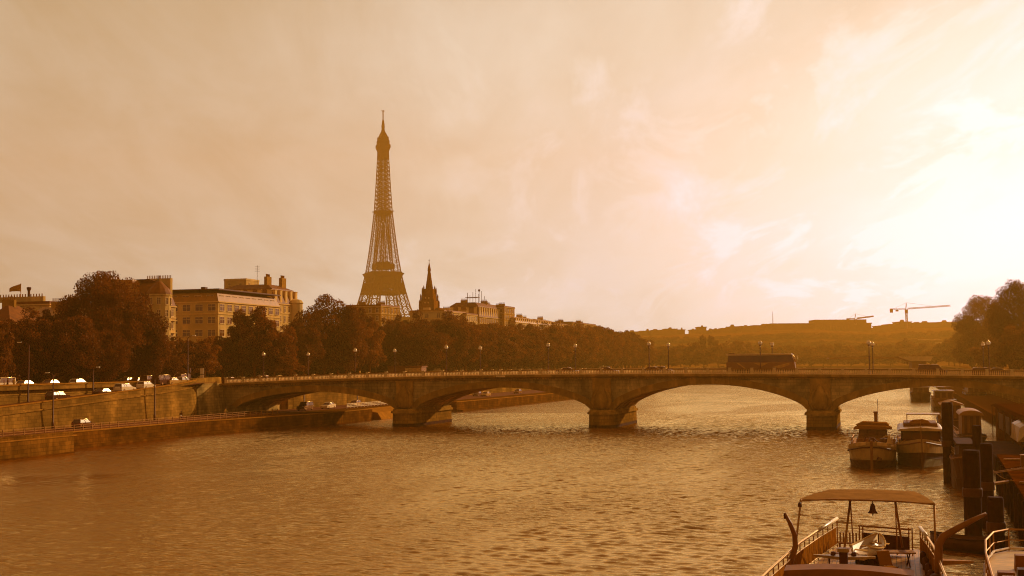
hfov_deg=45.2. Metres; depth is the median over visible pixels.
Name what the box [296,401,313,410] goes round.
off road car
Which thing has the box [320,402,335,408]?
car
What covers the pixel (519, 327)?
tree
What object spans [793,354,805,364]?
tree
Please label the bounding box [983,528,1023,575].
river launch
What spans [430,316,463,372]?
tree
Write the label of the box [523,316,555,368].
apartment building
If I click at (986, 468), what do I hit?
mooring pile
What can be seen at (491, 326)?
tree
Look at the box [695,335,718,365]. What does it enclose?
tree
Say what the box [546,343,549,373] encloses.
street lamp
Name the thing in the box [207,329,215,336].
window
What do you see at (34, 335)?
tree
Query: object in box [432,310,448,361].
tree
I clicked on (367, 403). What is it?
white quay railing
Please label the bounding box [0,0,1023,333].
sky
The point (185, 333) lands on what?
window
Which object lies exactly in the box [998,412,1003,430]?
window
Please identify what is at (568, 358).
tree
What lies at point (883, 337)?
tree
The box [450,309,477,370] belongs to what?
apartment building
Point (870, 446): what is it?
moored barge
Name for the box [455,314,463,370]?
tree
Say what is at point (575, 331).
tree
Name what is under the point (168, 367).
tree
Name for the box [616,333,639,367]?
tree
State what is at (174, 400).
ramp retaining wall
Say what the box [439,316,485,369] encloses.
tree
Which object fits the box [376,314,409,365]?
tree
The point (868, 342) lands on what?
street lamp
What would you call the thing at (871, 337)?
tree
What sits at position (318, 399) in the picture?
downstream quay wall
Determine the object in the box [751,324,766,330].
distant building
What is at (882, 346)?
tree
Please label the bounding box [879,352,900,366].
tree
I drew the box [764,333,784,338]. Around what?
tree
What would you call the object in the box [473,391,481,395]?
car
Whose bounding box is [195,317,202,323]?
window
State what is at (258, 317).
tree
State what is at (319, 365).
tree
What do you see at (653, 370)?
car
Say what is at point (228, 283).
rooftop block
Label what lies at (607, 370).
car
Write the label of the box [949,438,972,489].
moored barge
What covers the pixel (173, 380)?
car
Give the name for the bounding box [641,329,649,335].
distant building
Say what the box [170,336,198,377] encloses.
tree
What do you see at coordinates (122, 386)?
car
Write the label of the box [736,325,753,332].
distant building
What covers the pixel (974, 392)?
moored barge
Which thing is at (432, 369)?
tree
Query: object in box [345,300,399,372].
apartment building
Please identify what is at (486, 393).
car
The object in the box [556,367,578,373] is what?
car
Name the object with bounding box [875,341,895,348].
tree
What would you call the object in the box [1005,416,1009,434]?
window
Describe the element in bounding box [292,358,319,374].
tree
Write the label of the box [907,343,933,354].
tree
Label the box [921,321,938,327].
distant building
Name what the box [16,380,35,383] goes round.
car
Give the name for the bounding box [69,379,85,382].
car
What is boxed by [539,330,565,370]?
tree
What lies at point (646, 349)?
tree
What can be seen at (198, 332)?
window
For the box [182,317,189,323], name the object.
window
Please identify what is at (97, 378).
tree
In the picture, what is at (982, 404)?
quay
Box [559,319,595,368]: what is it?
apartment building
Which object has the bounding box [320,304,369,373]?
tree
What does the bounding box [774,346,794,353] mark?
tree
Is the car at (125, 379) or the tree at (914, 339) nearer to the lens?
the car at (125, 379)
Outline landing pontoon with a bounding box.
[983,441,1023,546]
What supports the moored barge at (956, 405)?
on the water
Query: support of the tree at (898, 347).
on the ground
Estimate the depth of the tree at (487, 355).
454.63 m
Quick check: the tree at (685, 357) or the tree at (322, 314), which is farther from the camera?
the tree at (685, 357)
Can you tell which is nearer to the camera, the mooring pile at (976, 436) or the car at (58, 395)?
the mooring pile at (976, 436)
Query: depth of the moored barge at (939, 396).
297.35 m
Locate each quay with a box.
[0,390,570,460]
[937,387,1015,424]
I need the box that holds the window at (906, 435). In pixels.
[903,432,910,439]
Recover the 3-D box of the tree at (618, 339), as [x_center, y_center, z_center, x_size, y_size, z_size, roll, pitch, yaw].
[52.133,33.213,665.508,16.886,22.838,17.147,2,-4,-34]
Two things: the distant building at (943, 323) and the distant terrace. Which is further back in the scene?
the distant building at (943, 323)
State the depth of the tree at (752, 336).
1395.49 m
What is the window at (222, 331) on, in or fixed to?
in the apartment building at (202, 313)
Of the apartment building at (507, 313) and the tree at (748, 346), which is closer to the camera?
the apartment building at (507, 313)
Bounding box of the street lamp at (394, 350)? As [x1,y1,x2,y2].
[393,349,395,371]
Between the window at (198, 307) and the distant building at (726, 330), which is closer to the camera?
the window at (198, 307)
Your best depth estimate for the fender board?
48.31 m
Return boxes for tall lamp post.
[17,342,29,401]
[45,372,53,428]
[92,367,95,390]
[153,377,158,419]
[187,335,195,376]
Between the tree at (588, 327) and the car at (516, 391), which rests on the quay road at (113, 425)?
the car at (516, 391)
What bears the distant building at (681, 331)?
on the hill
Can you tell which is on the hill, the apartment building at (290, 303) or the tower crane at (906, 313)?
the tower crane at (906, 313)
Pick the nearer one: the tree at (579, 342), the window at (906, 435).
the window at (906, 435)
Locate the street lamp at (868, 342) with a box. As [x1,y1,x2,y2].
[867,340,870,373]
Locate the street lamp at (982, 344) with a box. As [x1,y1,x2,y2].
[981,342,984,366]
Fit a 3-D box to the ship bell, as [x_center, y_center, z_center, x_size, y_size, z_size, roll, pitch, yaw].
[15.463,9.415,52.714,0.440,0.690,0.440,-2,-4,17]
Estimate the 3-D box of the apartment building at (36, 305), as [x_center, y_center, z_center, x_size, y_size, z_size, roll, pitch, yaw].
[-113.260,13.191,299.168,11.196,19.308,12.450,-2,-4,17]
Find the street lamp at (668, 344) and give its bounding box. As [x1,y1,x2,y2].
[667,342,669,368]
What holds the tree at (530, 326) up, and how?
on the ground
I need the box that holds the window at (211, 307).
[208,304,215,310]
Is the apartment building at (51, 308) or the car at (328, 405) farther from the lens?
the apartment building at (51, 308)
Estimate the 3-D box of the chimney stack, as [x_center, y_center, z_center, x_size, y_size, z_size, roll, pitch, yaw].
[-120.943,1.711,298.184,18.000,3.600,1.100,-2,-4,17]
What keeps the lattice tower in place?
on the ground
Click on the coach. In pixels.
(768, 361)
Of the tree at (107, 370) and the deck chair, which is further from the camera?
the tree at (107, 370)
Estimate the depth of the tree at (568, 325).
632.83 m
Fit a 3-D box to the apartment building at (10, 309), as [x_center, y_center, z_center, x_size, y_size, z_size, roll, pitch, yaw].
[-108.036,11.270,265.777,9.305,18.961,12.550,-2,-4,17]
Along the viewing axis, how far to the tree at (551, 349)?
524.81 m
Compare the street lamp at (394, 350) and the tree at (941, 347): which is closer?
the street lamp at (394, 350)
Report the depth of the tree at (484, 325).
506.50 m
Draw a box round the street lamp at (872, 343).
[871,341,873,373]
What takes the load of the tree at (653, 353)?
on the ground
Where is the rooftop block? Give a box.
[224,278,258,288]
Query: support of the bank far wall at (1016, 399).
on the ground
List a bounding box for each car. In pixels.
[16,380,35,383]
[40,379,59,383]
[45,391,70,399]
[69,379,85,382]
[71,419,94,428]
[92,388,112,393]
[113,383,135,391]
[117,377,131,381]
[136,381,155,388]
[139,375,151,380]
[164,377,181,384]
[177,377,189,381]
[221,377,238,382]
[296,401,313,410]
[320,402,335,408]
[348,400,361,406]
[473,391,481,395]
[481,391,490,395]
[514,389,521,393]
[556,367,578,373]
[597,367,618,373]
[645,367,662,372]
[655,366,673,372]
[972,367,999,374]
[991,368,1009,374]
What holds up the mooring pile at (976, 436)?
in the water
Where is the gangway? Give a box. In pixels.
[993,467,1023,484]
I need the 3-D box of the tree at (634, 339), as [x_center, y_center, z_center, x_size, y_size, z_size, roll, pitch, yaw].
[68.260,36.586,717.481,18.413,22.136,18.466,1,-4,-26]
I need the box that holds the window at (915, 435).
[912,432,919,439]
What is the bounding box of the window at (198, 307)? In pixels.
[195,304,202,311]
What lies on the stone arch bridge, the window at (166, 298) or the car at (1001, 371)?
the car at (1001, 371)
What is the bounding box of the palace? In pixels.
[766,319,871,331]
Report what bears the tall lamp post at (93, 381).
on the ramp road at (75, 396)
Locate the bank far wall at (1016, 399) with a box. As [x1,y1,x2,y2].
[939,365,1023,402]
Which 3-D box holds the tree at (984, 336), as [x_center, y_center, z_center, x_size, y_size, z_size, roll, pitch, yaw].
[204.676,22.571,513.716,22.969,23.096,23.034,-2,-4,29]
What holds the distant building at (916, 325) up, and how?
on the hill
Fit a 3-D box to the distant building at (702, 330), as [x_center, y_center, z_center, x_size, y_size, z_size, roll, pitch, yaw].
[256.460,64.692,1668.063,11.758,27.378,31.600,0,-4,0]
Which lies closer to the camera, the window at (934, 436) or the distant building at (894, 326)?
the window at (934, 436)
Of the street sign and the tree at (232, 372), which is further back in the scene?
the tree at (232, 372)
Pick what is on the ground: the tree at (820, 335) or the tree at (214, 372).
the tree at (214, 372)
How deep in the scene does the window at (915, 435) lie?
142.43 m
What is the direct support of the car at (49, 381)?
on the street
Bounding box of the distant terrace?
[918,339,941,342]
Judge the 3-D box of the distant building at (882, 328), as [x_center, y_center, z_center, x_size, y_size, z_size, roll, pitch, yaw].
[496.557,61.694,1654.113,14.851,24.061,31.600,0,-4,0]
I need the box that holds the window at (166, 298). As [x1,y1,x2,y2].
[165,297,168,304]
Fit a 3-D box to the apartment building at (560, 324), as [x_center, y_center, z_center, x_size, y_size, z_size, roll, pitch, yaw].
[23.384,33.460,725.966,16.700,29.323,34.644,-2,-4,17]
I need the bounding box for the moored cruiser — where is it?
[953,408,986,448]
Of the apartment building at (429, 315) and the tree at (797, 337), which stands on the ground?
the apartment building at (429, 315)
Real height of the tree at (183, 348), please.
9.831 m
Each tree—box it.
[0,319,34,375]
[0,320,15,376]
[2,306,54,379]
[7,366,33,381]
[18,365,54,382]
[34,309,74,378]
[36,367,77,382]
[43,315,108,380]
[53,270,156,381]
[57,372,98,381]
[75,330,132,381]
[86,369,123,381]
[108,292,168,377]
[112,363,138,380]
[124,361,166,376]
[129,319,172,375]
[153,341,190,376]
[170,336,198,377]
[170,340,203,374]
[185,338,222,377]
[188,341,213,377]
[196,349,234,375]
[199,336,227,377]
[203,336,237,378]
[213,347,249,376]
[224,316,259,376]
[229,306,278,376]
[236,364,262,378]
[252,371,272,376]
[255,324,298,375]
[272,358,304,375]
[275,359,314,374]
[278,310,327,374]
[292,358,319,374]
[293,294,354,373]
[299,348,329,374]
[301,356,326,374]
[316,362,338,374]
[317,358,348,373]
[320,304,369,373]
[338,356,367,372]
[347,365,368,372]
[351,307,377,370]
[355,320,386,372]
[358,361,382,372]
[371,358,390,372]
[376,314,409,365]
[389,320,454,367]
[403,309,432,365]
[423,310,470,370]
[426,362,440,370]
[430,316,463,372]
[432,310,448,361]
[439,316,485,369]
[447,325,491,372]
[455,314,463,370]
[467,323,498,369]
[478,323,493,369]
[483,322,502,368]
[493,325,527,369]
[494,324,536,369]
[510,323,523,368]
[516,328,545,368]
[522,323,542,368]
[524,329,557,368]
[539,322,548,368]
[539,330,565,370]
[540,325,576,368]
[542,326,567,368]
[550,322,580,368]
[561,324,574,366]
[562,327,591,366]
[562,328,586,366]
[573,321,586,331]
[578,323,592,329]
[586,328,609,368]
[593,327,609,367]
[596,326,616,367]
[599,328,624,366]
[613,334,628,367]
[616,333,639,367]
[617,335,634,367]
[624,332,643,367]
[631,334,652,367]
[631,338,651,367]
[639,340,655,367]
[656,348,679,366]
[665,336,683,342]
[669,344,686,366]
[678,352,701,366]
[682,342,706,365]
[690,350,717,367]
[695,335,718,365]
[705,344,732,367]
[706,336,725,341]
[719,340,744,357]
[731,341,755,353]
[740,334,755,339]
[755,333,769,339]
[756,340,769,348]
[759,347,780,353]
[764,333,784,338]
[770,340,788,347]
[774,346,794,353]
[781,333,798,338]
[785,332,807,338]
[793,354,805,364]
[798,354,825,366]
[812,332,828,337]
[820,353,845,366]
[838,345,865,365]
[864,334,876,339]
[866,342,891,365]
[867,334,891,339]
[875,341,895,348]
[878,343,904,365]
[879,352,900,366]
[889,332,905,338]
[895,338,918,364]
[896,353,918,363]
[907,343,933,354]
[909,337,934,344]
[916,351,942,363]
[918,331,939,337]
[920,345,944,362]
[925,343,936,352]
[932,339,949,365]
[937,347,966,365]
[940,330,954,336]
[945,337,959,365]
[951,295,1000,348]
[951,338,979,367]
[952,332,969,365]
[969,337,1007,368]
[973,316,1015,368]
[984,279,1023,371]
[993,338,1023,369]
[1001,322,1023,358]
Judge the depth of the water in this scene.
111.94 m
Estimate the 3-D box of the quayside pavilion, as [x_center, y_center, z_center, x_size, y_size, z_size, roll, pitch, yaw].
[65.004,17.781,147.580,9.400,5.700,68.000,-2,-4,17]
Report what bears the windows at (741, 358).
in the coach
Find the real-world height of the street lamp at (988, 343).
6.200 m
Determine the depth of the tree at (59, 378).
268.50 m
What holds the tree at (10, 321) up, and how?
on the ground
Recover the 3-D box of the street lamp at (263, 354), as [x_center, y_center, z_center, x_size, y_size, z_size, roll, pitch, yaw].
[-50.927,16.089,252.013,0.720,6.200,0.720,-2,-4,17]
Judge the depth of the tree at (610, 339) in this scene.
641.85 m
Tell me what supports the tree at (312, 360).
on the ground
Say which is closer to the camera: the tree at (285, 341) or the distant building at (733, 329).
the tree at (285, 341)
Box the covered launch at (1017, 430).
[1011,419,1023,441]
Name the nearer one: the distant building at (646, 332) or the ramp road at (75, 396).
the ramp road at (75, 396)
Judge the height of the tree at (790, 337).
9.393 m
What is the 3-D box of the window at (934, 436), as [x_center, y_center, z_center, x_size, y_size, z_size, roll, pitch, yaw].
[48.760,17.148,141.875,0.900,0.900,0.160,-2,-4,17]
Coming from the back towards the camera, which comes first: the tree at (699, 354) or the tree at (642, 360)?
the tree at (699, 354)
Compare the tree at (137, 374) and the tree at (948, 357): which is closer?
the tree at (137, 374)
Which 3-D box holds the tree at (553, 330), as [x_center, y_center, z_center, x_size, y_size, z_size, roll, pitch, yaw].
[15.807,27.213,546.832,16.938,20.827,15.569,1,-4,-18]
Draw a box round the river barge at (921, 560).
[762,489,946,575]
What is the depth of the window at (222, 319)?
363.74 m
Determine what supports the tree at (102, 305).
on the ground
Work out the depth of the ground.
949.91 m
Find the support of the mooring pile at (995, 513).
in the water
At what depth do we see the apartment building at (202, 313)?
365.06 m
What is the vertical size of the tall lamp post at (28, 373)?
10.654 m
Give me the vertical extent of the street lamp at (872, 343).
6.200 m
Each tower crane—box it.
[846,314,873,324]
[890,303,949,328]
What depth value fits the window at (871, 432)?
146.18 m
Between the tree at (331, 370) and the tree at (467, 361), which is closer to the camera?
the tree at (331, 370)
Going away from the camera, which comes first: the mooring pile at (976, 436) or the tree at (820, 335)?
the mooring pile at (976, 436)
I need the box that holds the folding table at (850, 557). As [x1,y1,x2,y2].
[813,554,875,564]
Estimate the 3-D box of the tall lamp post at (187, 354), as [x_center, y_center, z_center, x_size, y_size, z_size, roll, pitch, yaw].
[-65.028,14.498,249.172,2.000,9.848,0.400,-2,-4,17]
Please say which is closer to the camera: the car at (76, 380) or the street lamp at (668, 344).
the car at (76, 380)
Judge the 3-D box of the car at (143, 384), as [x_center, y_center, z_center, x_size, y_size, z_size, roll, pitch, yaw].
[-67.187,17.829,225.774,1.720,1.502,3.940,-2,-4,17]
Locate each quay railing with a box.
[0,409,277,436]
[346,401,385,407]
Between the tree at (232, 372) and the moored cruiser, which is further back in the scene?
the tree at (232, 372)
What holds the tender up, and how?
on the river barge at (921, 560)
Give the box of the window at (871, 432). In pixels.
[869,430,875,434]
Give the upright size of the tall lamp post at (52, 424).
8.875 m
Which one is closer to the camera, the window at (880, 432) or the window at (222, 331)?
the window at (880, 432)
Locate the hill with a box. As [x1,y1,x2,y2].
[610,327,976,366]
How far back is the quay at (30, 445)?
217.44 m
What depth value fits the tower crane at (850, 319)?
1589.31 m
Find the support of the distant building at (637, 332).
on the hill
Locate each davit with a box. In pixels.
[784,513,797,564]
[934,512,987,572]
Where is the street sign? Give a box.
[200,368,203,377]
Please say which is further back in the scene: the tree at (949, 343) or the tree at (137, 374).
the tree at (949, 343)
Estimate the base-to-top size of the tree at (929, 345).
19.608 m
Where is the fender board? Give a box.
[943,558,973,564]
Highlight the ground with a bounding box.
[10,365,1022,390]
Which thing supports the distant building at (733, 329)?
on the hill
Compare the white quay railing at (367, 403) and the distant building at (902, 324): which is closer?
the white quay railing at (367, 403)
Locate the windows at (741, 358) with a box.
[728,355,793,361]
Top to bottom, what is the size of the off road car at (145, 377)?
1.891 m
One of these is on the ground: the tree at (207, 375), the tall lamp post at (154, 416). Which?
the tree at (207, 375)
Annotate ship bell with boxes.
[868,501,877,515]
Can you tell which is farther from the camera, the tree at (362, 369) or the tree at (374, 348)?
the tree at (362, 369)
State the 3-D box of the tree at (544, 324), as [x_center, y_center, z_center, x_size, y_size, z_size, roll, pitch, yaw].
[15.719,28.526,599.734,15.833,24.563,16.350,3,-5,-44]
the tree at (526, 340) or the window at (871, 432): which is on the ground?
the tree at (526, 340)
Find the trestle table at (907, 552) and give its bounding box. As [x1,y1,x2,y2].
[883,550,915,567]
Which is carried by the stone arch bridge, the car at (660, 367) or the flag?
the car at (660, 367)
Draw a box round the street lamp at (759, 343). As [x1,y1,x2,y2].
[758,341,761,372]
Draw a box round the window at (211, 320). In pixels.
[207,316,215,323]
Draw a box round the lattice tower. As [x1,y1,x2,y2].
[357,110,411,322]
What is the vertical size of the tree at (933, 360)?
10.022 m
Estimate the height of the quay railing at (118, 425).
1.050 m
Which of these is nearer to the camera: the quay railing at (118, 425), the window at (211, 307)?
the quay railing at (118, 425)
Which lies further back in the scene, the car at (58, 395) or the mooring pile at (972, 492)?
the car at (58, 395)
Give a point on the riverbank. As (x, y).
(915, 361)
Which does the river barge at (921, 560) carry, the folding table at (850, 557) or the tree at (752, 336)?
the folding table at (850, 557)
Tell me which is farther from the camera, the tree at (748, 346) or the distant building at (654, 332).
the distant building at (654, 332)
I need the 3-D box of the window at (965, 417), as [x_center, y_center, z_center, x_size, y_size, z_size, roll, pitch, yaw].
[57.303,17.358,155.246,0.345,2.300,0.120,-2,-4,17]
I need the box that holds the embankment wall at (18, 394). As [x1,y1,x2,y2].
[0,381,150,404]
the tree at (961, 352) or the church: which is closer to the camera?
the tree at (961, 352)
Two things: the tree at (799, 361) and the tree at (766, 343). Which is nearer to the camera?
the tree at (799, 361)
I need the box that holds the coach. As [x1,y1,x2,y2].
[726,353,797,372]
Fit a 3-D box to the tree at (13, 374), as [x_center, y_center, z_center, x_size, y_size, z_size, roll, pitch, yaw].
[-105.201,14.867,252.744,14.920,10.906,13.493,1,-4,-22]
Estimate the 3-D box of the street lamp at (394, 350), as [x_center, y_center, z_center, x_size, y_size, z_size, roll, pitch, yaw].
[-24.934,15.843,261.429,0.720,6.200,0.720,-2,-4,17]
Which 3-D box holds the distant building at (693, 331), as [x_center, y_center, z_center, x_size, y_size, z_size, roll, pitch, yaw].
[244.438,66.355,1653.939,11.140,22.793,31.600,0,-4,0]
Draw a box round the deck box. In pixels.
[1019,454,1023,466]
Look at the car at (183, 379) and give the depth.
241.72 m
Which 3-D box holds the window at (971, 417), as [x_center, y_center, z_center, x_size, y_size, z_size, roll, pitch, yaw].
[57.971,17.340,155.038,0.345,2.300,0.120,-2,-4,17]
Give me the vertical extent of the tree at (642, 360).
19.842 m
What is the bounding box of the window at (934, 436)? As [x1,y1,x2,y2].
[930,433,938,440]
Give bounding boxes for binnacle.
[830,547,856,563]
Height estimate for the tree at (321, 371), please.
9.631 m
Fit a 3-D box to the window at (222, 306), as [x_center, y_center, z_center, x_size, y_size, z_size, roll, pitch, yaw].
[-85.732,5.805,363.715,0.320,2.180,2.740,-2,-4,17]
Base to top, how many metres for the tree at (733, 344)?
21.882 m
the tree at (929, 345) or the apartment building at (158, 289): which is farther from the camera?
the tree at (929, 345)
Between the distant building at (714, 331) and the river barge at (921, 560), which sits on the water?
the river barge at (921, 560)
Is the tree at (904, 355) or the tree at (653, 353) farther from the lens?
the tree at (904, 355)
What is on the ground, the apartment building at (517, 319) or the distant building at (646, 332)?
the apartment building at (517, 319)
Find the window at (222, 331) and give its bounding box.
[220,329,224,336]
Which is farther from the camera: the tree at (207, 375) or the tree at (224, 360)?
the tree at (207, 375)
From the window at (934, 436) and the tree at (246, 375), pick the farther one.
the tree at (246, 375)
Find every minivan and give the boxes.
[0,377,15,384]
[151,375,170,384]
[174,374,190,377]
[918,364,946,374]
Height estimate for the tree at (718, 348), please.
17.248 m
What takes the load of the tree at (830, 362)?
on the ground
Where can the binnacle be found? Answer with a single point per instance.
(843, 554)
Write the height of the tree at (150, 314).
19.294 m
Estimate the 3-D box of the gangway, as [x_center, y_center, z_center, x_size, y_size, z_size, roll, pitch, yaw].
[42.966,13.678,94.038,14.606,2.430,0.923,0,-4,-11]
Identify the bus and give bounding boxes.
[387,366,427,373]
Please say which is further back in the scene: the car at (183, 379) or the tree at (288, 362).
the tree at (288, 362)
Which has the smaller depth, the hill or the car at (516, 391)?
the car at (516, 391)
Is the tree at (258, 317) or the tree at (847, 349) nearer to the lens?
the tree at (258, 317)
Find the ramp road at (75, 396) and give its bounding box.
[0,383,200,405]
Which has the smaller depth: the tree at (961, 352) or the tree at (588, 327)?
the tree at (961, 352)
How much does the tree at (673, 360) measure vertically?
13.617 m
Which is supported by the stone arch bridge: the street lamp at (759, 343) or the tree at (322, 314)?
the street lamp at (759, 343)
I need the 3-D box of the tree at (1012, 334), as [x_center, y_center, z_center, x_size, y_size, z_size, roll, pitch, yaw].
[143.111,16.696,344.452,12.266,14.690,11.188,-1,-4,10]
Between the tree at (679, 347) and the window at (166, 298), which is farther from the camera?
the tree at (679, 347)
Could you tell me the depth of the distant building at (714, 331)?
1639.41 m
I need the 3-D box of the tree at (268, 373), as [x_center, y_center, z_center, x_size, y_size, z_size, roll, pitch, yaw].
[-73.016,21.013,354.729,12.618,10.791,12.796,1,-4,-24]
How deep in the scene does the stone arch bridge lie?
231.36 m
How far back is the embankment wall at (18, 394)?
204.77 m
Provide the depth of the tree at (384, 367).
426.19 m
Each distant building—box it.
[629,330,640,335]
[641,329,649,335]
[649,329,665,335]
[662,327,677,335]
[677,328,685,334]
[688,329,699,333]
[695,325,706,333]
[709,328,722,333]
[718,327,731,332]
[728,325,736,332]
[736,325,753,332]
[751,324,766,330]
[872,325,889,331]
[883,323,899,330]
[892,320,911,328]
[904,322,923,328]
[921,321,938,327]
[939,320,948,327]
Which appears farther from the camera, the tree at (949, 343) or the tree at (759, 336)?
the tree at (759, 336)
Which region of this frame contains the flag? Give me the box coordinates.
[9,284,20,291]
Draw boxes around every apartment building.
[0,296,46,383]
[16,301,68,311]
[34,298,96,382]
[95,275,176,377]
[172,287,280,377]
[226,271,302,375]
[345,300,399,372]
[409,306,465,372]
[450,289,499,369]
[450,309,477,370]
[496,302,514,369]
[510,315,537,369]
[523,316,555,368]
[543,319,567,365]
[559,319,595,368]
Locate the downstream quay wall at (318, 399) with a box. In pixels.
[279,366,724,408]
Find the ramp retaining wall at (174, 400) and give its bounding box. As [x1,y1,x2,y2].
[0,379,196,431]
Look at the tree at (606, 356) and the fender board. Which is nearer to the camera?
the fender board
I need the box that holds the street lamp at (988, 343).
[986,340,990,374]
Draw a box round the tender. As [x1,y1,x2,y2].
[849,533,889,560]
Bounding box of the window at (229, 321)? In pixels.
[227,317,231,324]
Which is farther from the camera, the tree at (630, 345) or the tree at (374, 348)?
the tree at (630, 345)
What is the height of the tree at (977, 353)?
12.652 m
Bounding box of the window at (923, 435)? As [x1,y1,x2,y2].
[921,433,929,439]
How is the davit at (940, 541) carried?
attached to the river barge at (921, 560)
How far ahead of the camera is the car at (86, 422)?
193.45 m
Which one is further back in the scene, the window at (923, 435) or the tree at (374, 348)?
the tree at (374, 348)
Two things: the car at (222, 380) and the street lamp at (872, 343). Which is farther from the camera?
the car at (222, 380)
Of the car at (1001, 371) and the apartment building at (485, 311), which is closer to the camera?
the car at (1001, 371)
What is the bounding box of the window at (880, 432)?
[878,430,884,434]
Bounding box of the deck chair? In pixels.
[876,551,898,567]
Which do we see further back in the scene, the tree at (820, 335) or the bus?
the tree at (820, 335)
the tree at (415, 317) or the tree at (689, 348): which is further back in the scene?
the tree at (689, 348)
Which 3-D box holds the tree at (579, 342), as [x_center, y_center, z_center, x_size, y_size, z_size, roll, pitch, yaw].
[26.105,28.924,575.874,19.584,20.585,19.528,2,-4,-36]
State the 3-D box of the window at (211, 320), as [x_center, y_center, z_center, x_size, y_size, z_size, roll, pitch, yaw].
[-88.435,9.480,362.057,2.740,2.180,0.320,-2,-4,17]
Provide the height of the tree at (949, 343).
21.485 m
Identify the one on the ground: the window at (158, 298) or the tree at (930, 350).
the tree at (930, 350)
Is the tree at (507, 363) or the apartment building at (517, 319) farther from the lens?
the apartment building at (517, 319)
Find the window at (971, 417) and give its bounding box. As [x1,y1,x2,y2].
[970,416,972,432]
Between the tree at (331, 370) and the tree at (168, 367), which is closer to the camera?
the tree at (168, 367)
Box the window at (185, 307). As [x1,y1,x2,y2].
[182,304,190,311]
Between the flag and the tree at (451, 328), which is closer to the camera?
the flag
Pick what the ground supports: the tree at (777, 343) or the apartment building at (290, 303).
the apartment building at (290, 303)
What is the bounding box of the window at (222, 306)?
[220,304,224,310]
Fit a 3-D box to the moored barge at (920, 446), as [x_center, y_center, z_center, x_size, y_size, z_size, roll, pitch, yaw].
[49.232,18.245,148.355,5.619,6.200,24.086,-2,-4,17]
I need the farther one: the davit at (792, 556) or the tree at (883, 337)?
the tree at (883, 337)
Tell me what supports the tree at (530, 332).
on the ground
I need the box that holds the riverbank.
[827,356,932,388]
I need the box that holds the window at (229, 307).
[227,304,231,311]
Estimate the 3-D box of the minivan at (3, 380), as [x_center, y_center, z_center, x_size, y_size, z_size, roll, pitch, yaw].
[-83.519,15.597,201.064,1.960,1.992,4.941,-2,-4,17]
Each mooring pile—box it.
[941,402,954,483]
[962,449,982,535]
[972,425,981,450]
[980,443,994,528]
[986,496,1005,555]
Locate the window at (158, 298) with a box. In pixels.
[156,297,160,304]
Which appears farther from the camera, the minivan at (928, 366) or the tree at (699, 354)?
the tree at (699, 354)
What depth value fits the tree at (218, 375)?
331.36 m
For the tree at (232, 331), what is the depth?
305.71 m
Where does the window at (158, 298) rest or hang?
in the apartment building at (158, 289)
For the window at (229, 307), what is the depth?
367.67 m
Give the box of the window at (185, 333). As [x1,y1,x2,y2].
[182,330,189,336]
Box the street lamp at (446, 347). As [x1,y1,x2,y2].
[445,344,447,372]
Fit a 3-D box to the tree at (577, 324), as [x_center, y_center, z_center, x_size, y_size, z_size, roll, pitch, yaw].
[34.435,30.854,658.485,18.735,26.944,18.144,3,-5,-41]
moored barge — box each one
[847,399,896,468]
[896,413,942,468]
[910,387,930,401]
[930,386,955,410]
[936,399,963,434]
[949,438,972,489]
[962,388,986,395]
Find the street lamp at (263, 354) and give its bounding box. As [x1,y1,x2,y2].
[262,351,264,378]
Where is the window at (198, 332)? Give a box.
[194,329,202,336]
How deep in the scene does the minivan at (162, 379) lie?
232.07 m
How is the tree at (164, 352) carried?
on the ground
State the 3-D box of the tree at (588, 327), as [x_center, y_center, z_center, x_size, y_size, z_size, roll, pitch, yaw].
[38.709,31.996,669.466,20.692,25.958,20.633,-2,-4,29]
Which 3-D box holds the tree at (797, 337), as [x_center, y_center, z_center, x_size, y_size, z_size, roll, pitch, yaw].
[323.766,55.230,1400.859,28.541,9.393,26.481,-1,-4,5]
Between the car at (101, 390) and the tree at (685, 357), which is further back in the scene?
the tree at (685, 357)
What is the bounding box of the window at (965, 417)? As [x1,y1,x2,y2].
[964,416,967,432]
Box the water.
[0,385,1023,575]
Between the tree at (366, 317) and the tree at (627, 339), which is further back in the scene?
the tree at (627, 339)
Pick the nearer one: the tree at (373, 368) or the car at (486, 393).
the car at (486, 393)
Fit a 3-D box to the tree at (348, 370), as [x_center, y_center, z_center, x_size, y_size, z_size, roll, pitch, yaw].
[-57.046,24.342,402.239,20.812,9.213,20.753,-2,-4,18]
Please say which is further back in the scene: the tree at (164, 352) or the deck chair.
the tree at (164, 352)
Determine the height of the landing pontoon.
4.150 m
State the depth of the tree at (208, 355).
281.76 m
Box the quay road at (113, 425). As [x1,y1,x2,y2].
[0,390,543,436]
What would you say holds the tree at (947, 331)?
on the hill
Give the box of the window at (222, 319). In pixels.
[220,316,224,323]
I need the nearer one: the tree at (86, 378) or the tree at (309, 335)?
the tree at (86, 378)
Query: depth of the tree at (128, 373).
291.55 m
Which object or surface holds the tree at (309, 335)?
on the ground
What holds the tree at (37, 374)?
on the ground
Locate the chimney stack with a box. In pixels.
[0,287,45,302]
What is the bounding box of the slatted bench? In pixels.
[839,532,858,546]
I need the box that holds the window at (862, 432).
[860,430,867,434]
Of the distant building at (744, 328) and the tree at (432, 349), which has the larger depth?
the distant building at (744, 328)
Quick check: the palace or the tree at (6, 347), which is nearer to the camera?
the tree at (6, 347)
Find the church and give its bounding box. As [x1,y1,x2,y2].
[419,260,442,309]
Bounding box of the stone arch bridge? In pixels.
[189,368,1023,429]
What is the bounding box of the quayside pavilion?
[991,403,1023,449]
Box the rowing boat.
[929,531,1010,553]
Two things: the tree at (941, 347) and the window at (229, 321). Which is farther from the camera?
the tree at (941, 347)

